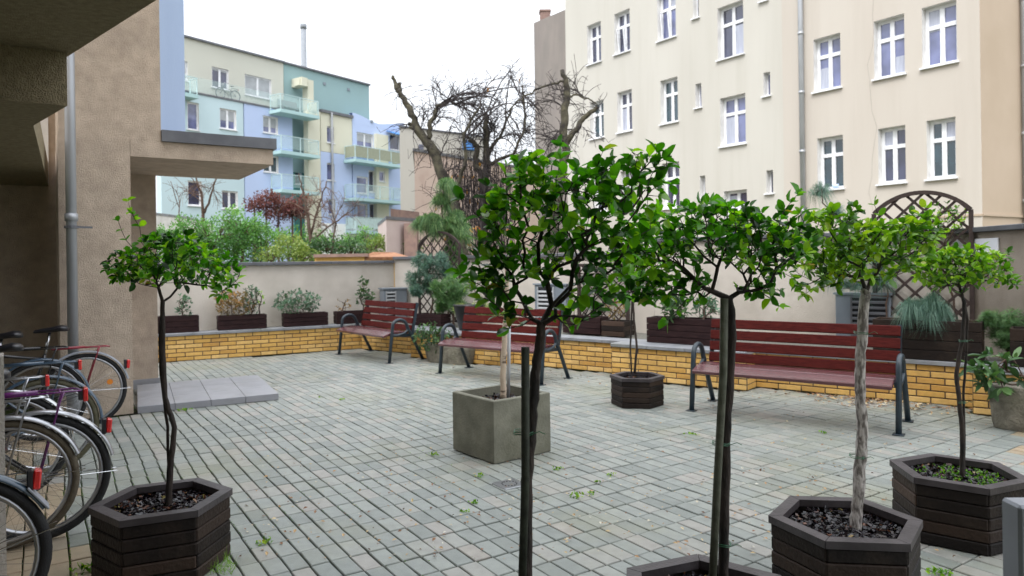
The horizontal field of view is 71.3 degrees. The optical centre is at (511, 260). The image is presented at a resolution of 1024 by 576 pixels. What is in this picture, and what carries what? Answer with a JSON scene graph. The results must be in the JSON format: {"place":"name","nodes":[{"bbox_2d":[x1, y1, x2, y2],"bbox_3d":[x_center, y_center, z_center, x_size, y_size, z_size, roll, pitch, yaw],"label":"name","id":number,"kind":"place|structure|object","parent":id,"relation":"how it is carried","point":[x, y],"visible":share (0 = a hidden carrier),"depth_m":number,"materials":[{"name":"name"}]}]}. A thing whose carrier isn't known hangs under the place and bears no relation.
{"place":"outdoors","nodes":[
{"label":"outdoors","id":0,"kind":"place"},
{"bbox_2d":[156,0,564,212],"label":"sky","id":1,"kind":"structure","parent":0,"point":[371,42],"materials":[{"name":"white"}]},
{"bbox_2d":[5,349,1023,575],"bbox_3d":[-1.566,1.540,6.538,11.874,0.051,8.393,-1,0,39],"label":"paving","id":2,"kind":"structure","parent":0,"point":[366,382],"depth_m":5.18,"materials":[{"name":"stone"}]},
{"bbox_2d":[0,353,6,575],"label":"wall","id":3,"kind":"structure","parent":2,"relation":"on","point":[3,564],"depth_m":3.19,"materials":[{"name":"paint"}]},
{"bbox_2d":[0,467,57,575],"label":"bicycle","id":4,"kind":"object","parent":2,"relation":"on","point":[26,508],"visible":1,"depth_m":2.90,"materials":[{"name":"rubber"}]},
{"bbox_2d":[4,374,73,495],"bbox_3d":[-3.669,1.045,4.262,1.799,1.010,0.593,-1,-3,-36],"label":"bicycle","id":5,"kind":"object","parent":2,"relation":"on","point":[40,404],"visible":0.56,"depth_m":4.67,"materials":[{"name":"metal"}]},
{"bbox_2d":[4,395,85,549],"bbox_3d":[-3.136,1.037,3.490,1.800,1.010,0.592,-1,1,-32],"label":"bicycle","id":6,"kind":"object","parent":2,"relation":"on","point":[61,445],"visible":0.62,"depth_m":3.87,"materials":[{"name":"metal"}]},
{"bbox_2d":[0,330,90,440],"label":"bicycle","id":7,"kind":"object","parent":2,"relation":"on","point":[72,373],"visible":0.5,"depth_m":6.12,"materials":[{"name":"metal"}]},
{"bbox_2d":[0,343,102,473],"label":"bicycle","id":8,"kind":"object","parent":2,"relation":"on","point":[90,403],"visible":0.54,"depth_m":5.19,"materials":[{"name":"metal"}]},
{"bbox_2d":[4,368,116,542],"bbox_3d":[-3.028,1.036,3.610,1.802,1.010,0.593,-1,0,-33],"label":"bicycle","id":9,"kind":"object","parent":2,"relation":"on","point":[92,437],"visible":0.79,"depth_m":3.98,"materials":[{"name":"metal"}]},
{"bbox_2d":[4,325,129,426],"bbox_3d":[-4.404,1.055,6.334,1.802,1.010,0.593,-1,-2,-34],"label":"bicycle","id":10,"kind":"object","parent":2,"relation":"on","point":[112,364],"visible":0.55,"depth_m":6.64,"materials":[{"name":"metal"}]},
{"bbox_2d":[0,0,276,418],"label":"apartment building","id":11,"kind":"structure","parent":2,"relation":"on","point":[93,133],"depth_m":7.18,"materials":[{"name":"paint"}]},
{"bbox_2d":[88,478,232,575],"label":"hexagonal planter","id":12,"kind":"object","parent":2,"relation":"on","point":[139,530],"visible":0.94,"depth_m":3.37,"materials":[{"name":"brown wood"}]},
{"bbox_2d":[100,197,246,509],"bbox_3d":[-1.681,0.463,3.561,0.607,1.567,0.500,-1,0,31],"label":"standard tree","id":13,"kind":"object","parent":12,"relation":"on","point":[171,248],"visible":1,"depth_m":3.54,"materials":[{"name":"green plant"}]},
{"bbox_2d":[137,375,278,413],"bbox_3d":[-3.530,1.514,8.200,1.375,0.070,1.497,-1,0,-28],"label":"doorstep","id":14,"kind":"object","parent":2,"relation":"on","point":[215,392],"visible":1,"depth_m":7.91,"materials":[{"name":"concrete"}]},
{"bbox_2d":[158,323,361,362],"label":"brick wall","id":15,"kind":"structure","parent":2,"relation":"on","point":[201,345],"depth_m":11.61,"materials":[{"name":"brick"}]},
{"bbox_2d":[158,314,198,333],"bbox_3d":[-5.280,1.005,11.275,0.603,0.254,0.260,-1,0,-27],"label":"wooden trough","id":16,"kind":"object","parent":15,"relation":"on","point":[178,323],"visible":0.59,"depth_m":11.19,"materials":[{"name":"brown wood"}]},
{"bbox_2d":[217,313,266,329],"bbox_3d":[-4.432,1.009,11.710,0.749,0.224,0.260,-1,0,-27],"label":"wooden trough","id":17,"kind":"object","parent":15,"relation":"on","point":[243,321],"visible":1,"depth_m":11.60,"materials":[{"name":"brown wood"}]},
{"bbox_2d":[213,291,255,315],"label":"shrub","id":18,"kind":"object","parent":17,"relation":"on","point":[240,303],"visible":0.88,"depth_m":11.65,"materials":[{"name":"brown plant"}]},
{"bbox_2d":[282,311,327,326],"bbox_3d":[-3.530,1.002,12.171,0.729,0.214,0.260,-1,0,-27],"label":"wooden trough","id":19,"kind":"object","parent":15,"relation":"on","point":[305,319],"visible":1,"depth_m":12.06,"materials":[{"name":"brown wood"}]},
{"bbox_2d":[271,288,322,313],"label":"shrub","id":20,"kind":"object","parent":19,"relation":"on","point":[307,307],"visible":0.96,"depth_m":12.07,"materials":[{"name":"green plant"}]},
{"bbox_2d":[157,260,393,330],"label":"garden wall","id":21,"kind":"structure","parent":2,"relation":"on","point":[331,283],"depth_m":12.46,"materials":[{"name":"paint"}]},
{"bbox_2d":[336,299,424,363],"bbox_3d":[-2.117,1.097,11.309,0.716,0.886,1.631,-1,0,-41],"label":"bench","id":22,"kind":"object","parent":2,"relation":"on","point":[364,330],"visible":0.98,"depth_m":11.22,"materials":[{"name":"wood"}]},
{"bbox_2d":[424,343,474,364],"bbox_3d":[-0.906,1.375,10.601,0.848,0.275,0.380,-1,0,36],"label":"stone trough","id":23,"kind":"object","parent":2,"relation":"on","point":[452,355],"visible":0.55,"depth_m":10.39,"materials":[{"name":"stone"}]},
{"bbox_2d":[411,320,451,353],"bbox_3d":[-1.185,1.136,10.615,0.598,0.510,0.508,-1,0,0],"label":"shrub","id":24,"kind":"object","parent":23,"relation":"in","point":[427,337],"visible":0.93,"depth_m":10.54,"materials":[{"name":"green plant"}]},
{"bbox_2d":[452,384,550,463],"bbox_3d":[-0.086,1.271,5.647,0.550,0.460,0.550,-1,0,-38],"label":"concrete planter","id":25,"kind":"object","parent":2,"relation":"on","point":[486,421],"visible":0.88,"depth_m":5.43,"materials":[{"name":"concrete"}]},
{"bbox_2d":[482,200,544,398],"bbox_3d":[0.020,0.286,5.665,0.559,1.625,0.462,-1,0,0],"label":"standard tree","id":26,"kind":"object","parent":25,"relation":"on","point":[503,388],"visible":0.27,"depth_m":5.63,"materials":[{"name":"beige plant"}]},
{"bbox_2d":[435,306,572,385],"bbox_3d":[-0.141,1.070,9.275,1.743,0.886,0.716,-1,0,37],"label":"bench","id":27,"kind":"object","parent":2,"relation":"on","point":[494,343],"visible":0.89,"depth_m":9.28,"materials":[{"name":"wood"}]},
{"bbox_2d":[63,396,953,575],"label":"weeds","id":28,"kind":"object","parent":2,"relation":"on","point":[940,571],"visible":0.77,"depth_m":3.83,"materials":[{"name":"green plant"}]},
{"bbox_2d":[393,252,654,332],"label":"garden wall","id":29,"kind":"structure","parent":2,"relation":"on","point":[402,265],"depth_m":11.68,"materials":[{"name":"paint"}]},
{"bbox_2d":[378,287,407,316],"bbox_3d":[-2.186,0.803,13.157,0.480,0.594,0.304,-1,0,-27],"label":"meter cabinet","id":30,"kind":"object","parent":29,"relation":"attached to","point":[394,294],"visible":0.45,"depth_m":13.05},
{"bbox_2d":[533,283,568,317],"bbox_3d":[0.635,0.654,11.312,0.640,0.574,0.164,-1,0,37],"label":"meter cabinet","id":31,"kind":"object","parent":29,"relation":"attached to","point":[541,299],"visible":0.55,"depth_m":11.31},
{"bbox_2d":[239,359,1010,558],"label":"fallen leaves","id":32,"kind":"object","parent":2,"relation":"on","point":[830,395],"visible":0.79,"depth_m":4.97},
{"bbox_2d":[610,371,664,408],"bbox_3d":[1.289,1.332,7.349,0.560,0.298,0.486,-1,0,12],"label":"hexagonal planter","id":33,"kind":"object","parent":2,"relation":"on","point":[639,390],"visible":1,"depth_m":7.15,"materials":[{"name":"brown wood"}]},
{"bbox_2d":[603,247,660,372],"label":"standard tree","id":34,"kind":"object","parent":33,"relation":"in","point":[634,325],"visible":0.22,"depth_m":7.34,"materials":[{"name":"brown plant"}]},
{"bbox_2d":[360,324,1023,415],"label":"brick wall","id":35,"kind":"structure","parent":2,"relation":"on","point":[930,381],"depth_m":8.49,"materials":[{"name":"brick"}]},
{"bbox_2d":[415,313,450,326],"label":"wooden trough","id":36,"kind":"object","parent":35,"relation":"on","point":[441,320],"visible":0.84,"depth_m":11.69,"materials":[{"name":"brown wood"}]},
{"bbox_2d":[646,316,719,345],"bbox_3d":[2.153,0.874,8.887,0.910,0.314,0.280,-1,0,37],"label":"wooden trough","id":37,"kind":"object","parent":35,"relation":"on","point":[689,330],"visible":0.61,"depth_m":8.79,"materials":[{"name":"brown wood"}]},
{"bbox_2d":[657,293,691,324],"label":"shrub","id":38,"kind":"object","parent":37,"relation":"in","point":[673,303],"visible":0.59,"depth_m":8.83,"materials":[{"name":"green plant"}]},
{"bbox_2d":[690,291,719,318],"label":"shrub","id":39,"kind":"object","parent":37,"relation":"in","point":[709,304],"visible":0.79,"depth_m":8.89,"materials":[{"name":"green plant"}]},
{"bbox_2d":[873,317,984,362],"bbox_3d":[4.254,0.805,7.308,0.960,0.394,0.300,-1,0,37],"label":"wooden trough","id":40,"kind":"object","parent":35,"relation":"on","point":[931,346],"visible":0.52,"depth_m":7.14,"materials":[{"name":"brown wood"}]},
{"bbox_2d":[889,291,959,341],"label":"conifer","id":41,"kind":"object","parent":40,"relation":"in","point":[931,308],"visible":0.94,"depth_m":7.16,"materials":[{"name":"plant"}]},
{"bbox_2d":[1010,326,1023,366],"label":"wooden trough","id":42,"kind":"object","parent":35,"relation":"on","point":[1016,337],"visible":0.89,"depth_m":6.67,"materials":[{"name":"brown wood"}]},
{"bbox_2d":[627,554,780,575],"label":"hexagonal planter","id":43,"kind":"object","parent":2,"relation":"on","point":[694,565],"visible":0.82,"depth_m":2.69,"materials":[{"name":"brown wood"}]},
{"bbox_2d":[600,182,822,575],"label":"standard tree","id":44,"kind":"object","parent":43,"relation":"in","point":[783,240],"visible":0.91,"depth_m":2.48,"materials":[{"name":"green plant"}]},
{"bbox_2d":[709,298,727,575],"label":"tree stake","id":45,"kind":"object","parent":43,"relation":"in","point":[719,441],"visible":1,"depth_m":2.46,"materials":[{"name":"wood"}]},
{"bbox_2d":[685,318,913,436],"bbox_3d":[2.654,1.032,6.710,1.889,0.886,0.716,-1,0,36],"label":"bench","id":46,"kind":"object","parent":2,"relation":"on","point":[834,375],"visible":0.99,"depth_m":6.66,"materials":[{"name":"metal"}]},
{"bbox_2d":[654,228,969,334],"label":"garden wall","id":47,"kind":"structure","parent":2,"relation":"on","point":[821,308],"depth_m":9.18,"materials":[{"name":"paint"}]},
{"bbox_2d":[833,292,892,336],"bbox_3d":[4.220,0.700,8.563,0.640,0.624,0.184,-1,0,37],"label":"meter cabinet","id":48,"kind":"object","parent":47,"relation":"attached to","point":[847,307],"visible":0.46,"depth_m":8.55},
{"bbox_2d":[768,496,922,575],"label":"hexagonal planter","id":49,"kind":"object","parent":2,"relation":"on","point":[812,536],"visible":0.96,"depth_m":3.06,"materials":[{"name":"brown wood"}]},
{"bbox_2d":[789,195,945,533],"bbox_3d":[1.575,0.470,3.163,0.686,1.520,0.378,-1,0,0],"label":"standard tree","id":50,"kind":"object","parent":49,"relation":"on","point":[856,245],"visible":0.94,"depth_m":3.14,"materials":[{"name":"green plant"}]},
{"bbox_2d":[889,453,1023,555],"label":"hexagonal planter","id":51,"kind":"object","parent":2,"relation":"on","point":[959,515],"visible":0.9,"depth_m":3.65,"materials":[{"name":"brown wood"}]},
{"bbox_2d":[915,463,1004,484],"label":"seedlings","id":52,"kind":"object","parent":51,"relation":"on","point":[967,475],"visible":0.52,"depth_m":3.86,"materials":[{"name":"green plant"}]},
{"bbox_2d":[905,242,1022,481],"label":"standard tree","id":53,"kind":"object","parent":51,"relation":"on","point":[981,267],"visible":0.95,"depth_m":3.83,"materials":[{"name":"green plant"}]},
{"bbox_2d":[967,223,1023,356],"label":"garden wall","id":54,"kind":"structure","parent":2,"relation":"on","point":[1001,298],"depth_m":7.37,"materials":[{"name":"paint"}]},
{"bbox_2d":[989,382,1023,431],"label":"stone trough","id":55,"kind":"object","parent":2,"relation":"on","point":[1007,412],"visible":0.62,"depth_m":6.06,"materials":[{"name":"stone"}]},
{"bbox_2d":[955,346,1023,401],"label":"shrub","id":56,"kind":"object","parent":55,"relation":"in","point":[996,373],"visible":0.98,"depth_m":6.03,"materials":[{"name":"green plant"}]},
{"bbox_2d":[1002,497,1023,575],"bbox_3d":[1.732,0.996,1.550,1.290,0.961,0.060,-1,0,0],"label":"railing post","id":57,"kind":"object","parent":2,"relation":"on","point":[1013,532],"visible":1,"depth_m":1.54,"materials":[{"name":"metal"}]},
{"bbox_2d":[202,320,1009,361],"bbox_3d":[0.873,1.256,10.045,14.628,0.365,4.098,-1,0,21],"label":"planting bed","id":58,"kind":"object","parent":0,"point":[644,336],"depth_m":9.15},
{"bbox_2d":[405,250,455,313],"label":"conifer","id":59,"kind":"object","parent":58,"relation":"on","point":[417,288],"visible":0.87,"depth_m":11.96,"materials":[{"name":"green plant"}]},
{"bbox_2d":[418,231,460,321],"bbox_3d":[-1.253,0.293,12.274,0.986,1.588,0.035,-1,0,37],"label":"trellis","id":60,"kind":"object","parent":58,"relation":"on","point":[422,241],"visible":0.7,"depth_m":12.26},
{"bbox_2d":[408,176,473,313],"bbox_3d":[-1.247,-0.186,12.506,1.287,2.554,0.814,-1,0,0],"label":"conifer","id":61,"kind":"object","parent":58,"relation":"on","point":[454,225],"visible":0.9,"depth_m":12.39,"materials":[{"name":"green plant"}]},
{"bbox_2d":[428,274,469,324],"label":"conifer","id":62,"kind":"object","parent":58,"relation":"on","point":[453,292],"visible":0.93,"depth_m":11.63,"materials":[{"name":"green plant"}]},
{"bbox_2d":[563,315,608,334],"bbox_3d":[1.058,0.924,10.265,0.627,0.244,0.240,-1,0,37],"label":"wooden trough","id":63,"kind":"object","parent":58,"relation":"on","point":[592,326],"visible":0.55,"depth_m":10.12,"materials":[{"name":"brown wood"}]},
{"bbox_2d":[601,319,633,336],"bbox_3d":[1.466,0.938,9.890,0.351,0.204,0.300,-1,0,37],"label":"wooden trough","id":64,"kind":"object","parent":58,"relation":"on","point":[616,328],"visible":0.9,"depth_m":9.78,"materials":[{"name":"brown wood"}]},
{"bbox_2d":[805,180,901,316],"bbox_3d":[4.010,0.035,8.301,1.174,1.962,0.798,-1,0,0],"label":"conifer","id":65,"kind":"object","parent":58,"relation":"on","point":[821,192],"visible":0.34,"depth_m":8.32,"materials":[{"name":"green plant"}]},
{"bbox_2d":[871,190,974,319],"bbox_3d":[4.681,0.105,8.157,1.014,1.802,0.045,-1,0,37],"label":"trellis","id":66,"kind":"object","parent":58,"relation":"on","point":[928,194],"visible":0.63,"depth_m":8.05,"materials":[{"name":"wood"}]},
{"bbox_2d":[925,200,967,319],"bbox_3d":[4.882,0.163,7.982,0.569,1.686,0.328,-1,0,0],"label":"climbing shrub","id":67,"kind":"object","parent":58,"relation":"on","point":[956,226],"visible":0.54,"depth_m":7.97,"materials":[{"name":"green plant"}]},
{"bbox_2d":[972,306,1023,359],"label":"conifer","id":68,"kind":"object","parent":58,"relation":"on","point":[990,318],"visible":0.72,"depth_m":7.05,"materials":[{"name":"green plant"}]},
{"label":"garden ground","id":69,"kind":"structure","parent":0,"visible":0},
{"bbox_2d":[156,213,212,261],"bbox_3d":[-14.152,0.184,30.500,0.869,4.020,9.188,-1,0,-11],"label":"garage","id":70,"kind":"structure","parent":69,"relation":"on","point":[165,219],"depth_m":28.39,"materials":[{"name":"white paint"}]},
{"bbox_2d":[165,178,229,229],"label":"bare tree","id":71,"kind":"object","parent":69,"relation":"on","point":[203,209],"visible":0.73,"depth_m":20.98,"materials":[{"name":"brown plant"}]},
{"bbox_2d":[156,203,290,265],"bbox_3d":[-7.596,-0.378,18.625,3.523,2.164,2.166,-1,0,-19],"label":"bush","id":72,"kind":"object","parent":69,"relation":"on","point":[229,241],"visible":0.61,"depth_m":18.29,"materials":[{"name":"green plant"}]},
{"bbox_2d":[241,188,297,261],"bbox_3d":[-8.112,-0.865,23.946,1.841,3.152,1.087,-1,0,-25],"label":"red shrub","id":73,"kind":"object","parent":69,"relation":"on","point":[266,202],"visible":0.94,"depth_m":23.84,"materials":[{"name":"brown plant"}]},
{"bbox_2d":[157,35,403,261],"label":"apartment building","id":74,"kind":"structure","parent":69,"relation":"on","point":[333,136],"depth_m":49.67,"materials":[{"name":"blue paint"}]},
{"bbox_2d":[187,101,200,131],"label":"window","id":75,"kind":"structure","parent":74,"relation":"in","point":[192,108],"depth_m":43.57,"materials":[{"name":"white paint"}]},
{"bbox_2d":[211,66,229,90],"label":"window","id":76,"kind":"structure","parent":74,"relation":"in","point":[220,76],"depth_m":46.08,"materials":[{"name":"white paint"}]},
{"bbox_2d":[219,108,237,131],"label":"window","id":77,"kind":"structure","parent":74,"relation":"in","point":[227,117],"depth_m":45.46,"materials":[{"name":"white paint"}]},
{"bbox_2d":[244,74,272,100],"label":"window","id":78,"kind":"structure","parent":74,"relation":"in","point":[258,87],"depth_m":48.35,"materials":[{"name":"glass"}]},
{"bbox_2d":[253,232,322,261],"bbox_3d":[-5.445,-0.030,17.553,1.502,1.410,1.404,-1,0,0],"label":"bush","id":79,"kind":"object","parent":69,"relation":"on","point":[300,252],"visible":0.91,"depth_m":17.53,"materials":[{"name":"green plant"}]},
{"bbox_2d":[225,219,357,261],"bbox_3d":[-7.817,-0.376,25.137,4.768,2.166,2.133,-1,0,0],"label":"hedge","id":80,"kind":"object","parent":69,"relation":"on","point":[304,236],"visible":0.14,"depth_m":24.98,"materials":[{"name":"green plant"}]},
{"bbox_2d":[282,192,312,261],"bbox_3d":[-7.372,-0.828,24.509,1.021,3.058,1.018,-1,0,0],"label":"red shrub","id":81,"kind":"object","parent":69,"relation":"on","point":[300,202],"visible":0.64,"depth_m":24.43,"materials":[{"name":"brown plant"}]},
{"bbox_2d":[274,173,371,260],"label":"bare tree","id":82,"kind":"object","parent":69,"relation":"on","point":[308,219],"visible":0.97,"depth_m":19.98,"materials":[{"name":"brown plant"}]},
{"bbox_2d":[303,234,369,261],"bbox_3d":[-4.679,-0.006,19.047,1.913,1.339,1.272,-1,0,-30],"label":"bush","id":83,"kind":"object","parent":69,"relation":"on","point":[321,246],"visible":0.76,"depth_m":18.87,"materials":[{"name":"green plant"}]},
{"bbox_2d":[313,253,368,264],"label":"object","id":84,"kind":"structure","parent":69,"relation":"on","point":[341,257],"depth_m":15.15,"materials":[{"name":"brick"}]},
{"bbox_2d":[378,209,418,259],"bbox_3d":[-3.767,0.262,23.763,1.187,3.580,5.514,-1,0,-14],"label":"garage","id":85,"kind":"structure","parent":69,"relation":"on","point":[394,226],"depth_m":21.55,"materials":[{"name":"paint"}]},
{"bbox_2d":[404,223,418,259],"bbox_3d":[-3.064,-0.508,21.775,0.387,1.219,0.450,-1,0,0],"label":"garage door","id":86,"kind":"structure","parent":85,"relation":"in","point":[411,243],"depth_m":21.55,"materials":[{"name":"paint"}]},
{"bbox_2d":[398,125,482,210],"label":"cream house","id":87,"kind":"structure","parent":69,"relation":"on","point":[407,187],"depth_m":44.51,"materials":[{"name":"beige paint"}]},
{"bbox_2d":[380,64,534,258],"bbox_3d":[-1.124,-1.697,14.506,3.176,4.687,1.638,-1,0,21],"label":"bare tree","id":88,"kind":"object","parent":69,"relation":"on","point":[433,150],"visible":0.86,"depth_m":14.44,"materials":[{"name":"brown plant"}]},
{"bbox_2d":[413,148,539,258],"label":"pink house","id":89,"kind":"structure","parent":69,"relation":"on","point":[423,174],"depth_m":24.70,"materials":[{"name":"paint"}]},
{"bbox_2d":[430,44,551,258],"bbox_3d":[-0.400,-1.717,15.012,2.690,5.649,1.472,-1,0,0],"label":"bare tree","id":90,"kind":"object","parent":69,"relation":"on","point":[485,171],"visible":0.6,"depth_m":14.89,"materials":[{"name":"brown plant"}]},
{"bbox_2d":[487,55,614,253],"bbox_3d":[0.729,-1.716,14.013,2.498,4.644,1.258,-1,0,0],"label":"bare tree","id":91,"kind":"object","parent":69,"relation":"on","point":[563,129],"visible":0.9,"depth_m":13.95,"materials":[{"name":"brown plant"}]},
{"bbox_2d":[534,9,567,253],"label":"apartment house","id":92,"kind":"structure","parent":69,"relation":"on","point":[549,45],"depth_m":37.95,"materials":[{"name":"paint"}]},
{"bbox_2d":[565,0,1023,252],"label":"apartment house","id":93,"kind":"structure","parent":69,"relation":"on","point":[764,103],"depth_m":24.07,"materials":[{"name":"white paint"}]},
{"bbox_2d":[585,21,601,66],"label":"window","id":94,"kind":"structure","parent":93,"relation":"in","point":[593,30],"depth_m":33.13,"materials":[{"name":"white paint"}]},
{"bbox_2d":[588,99,604,140],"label":"window","id":95,"kind":"structure","parent":93,"relation":"in","point":[599,129],"depth_m":32.98,"materials":[{"name":"white paint"}]},
{"bbox_2d":[612,8,630,56],"bbox_3d":[4.912,-9.992,31.366,0.390,1.865,1.072,-1,0,-36],"label":"window","id":96,"kind":"structure","parent":93,"relation":"in","point":[621,19],"depth_m":31.61,"materials":[{"name":"white paint"}]},
{"bbox_2d":[615,89,632,134],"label":"window","id":97,"kind":"structure","parent":93,"relation":"in","point":[624,98],"depth_m":31.54,"materials":[{"name":"white paint"}]},
{"bbox_2d":[655,0,676,42],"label":"window","id":98,"kind":"structure","parent":93,"relation":"in","point":[666,13],"depth_m":29.55,"materials":[{"name":"white paint"}]},
{"bbox_2d":[658,76,678,125],"bbox_3d":[6.503,-6.493,29.215,0.390,1.855,1.045,-1,0,-36],"label":"window","id":99,"kind":"structure","parent":93,"relation":"in","point":[668,87],"depth_m":29.45,"materials":[{"name":"white paint"}]},
{"bbox_2d":[662,161,679,209],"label":"window","id":100,"kind":"structure","parent":93,"relation":"in","point":[673,172],"depth_m":29.43,"materials":[{"name":"white paint"}]},
{"bbox_2d":[715,0,744,61],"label":"window","id":101,"kind":"structure","parent":93,"relation":"in","point":[729,16],"depth_m":27.03,"materials":[{"name":"white paint"}]},
{"bbox_2d":[718,93,746,148],"bbox_3d":[8.325,-5.198,26.701,0.390,1.889,1.247,-1,0,-36],"label":"window","id":102,"kind":"structure","parent":93,"relation":"in","point":[731,106],"depth_m":26.80,"materials":[{"name":"white paint"}]},
{"bbox_2d":[811,33,842,93],"bbox_3d":[10.481,-6.491,23.620,0.390,1.818,1.058,-1,0,-36],"label":"window","id":103,"kind":"structure","parent":93,"relation":"in","point":[826,49],"depth_m":23.72,"materials":[{"name":"white paint"}]},
{"bbox_2d":[816,135,844,191],"bbox_3d":[10.564,-3.185,23.567,0.390,1.780,1.017,-1,0,-36],"label":"window","id":104,"kind":"structure","parent":93,"relation":"in","point":[829,149],"depth_m":23.75,"materials":[{"name":"white paint"}]},
{"bbox_2d":[871,13,906,81],"bbox_3d":[11.662,-6.525,21.974,0.390,1.862,1.043,-1,0,-36],"label":"window","id":105,"kind":"structure","parent":93,"relation":"in","point":[888,32],"depth_m":22.17,"materials":[{"name":"white paint"}]},
{"bbox_2d":[875,125,907,185],"bbox_3d":[11.730,-3.204,21.943,0.390,1.776,0.945,-1,0,-36],"label":"window","id":106,"kind":"structure","parent":93,"relation":"in","point":[891,158],"depth_m":22.05,"materials":[{"name":"white paint"}]},
{"bbox_2d":[919,0,958,70],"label":"window","id":107,"kind":"structure","parent":93,"relation":"in","point":[939,48],"depth_m":20.89,"materials":[{"name":"white paint"}]},
{"bbox_2d":[924,117,957,180],"bbox_3d":[12.553,-3.224,20.795,0.390,1.780,0.903,-1,0,-36],"label":"window","id":108,"kind":"structure","parent":93,"relation":"in","point":[941,149],"depth_m":20.97,"materials":[{"name":"white paint"}]},
{"bbox_3d":[0.073,1.328,2.130,0.640,0.338,0.556,-1,0,-11],"label":"hexagonal planter","id":109,"kind":"object","parent":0,"visible":0},
{"bbox_2d":[518,347,528,575],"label":"tree stake","id":110,"kind":"object","parent":109,"relation":"in","point":[523,535],"visible":1,"depth_m":2.08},
{"bbox_2d":[443,134,679,575],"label":"standard tree","id":111,"kind":"object","parent":109,"relation":"in","point":[608,188],"visible":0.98,"depth_m":2.11,"materials":[{"name":"green plant"}]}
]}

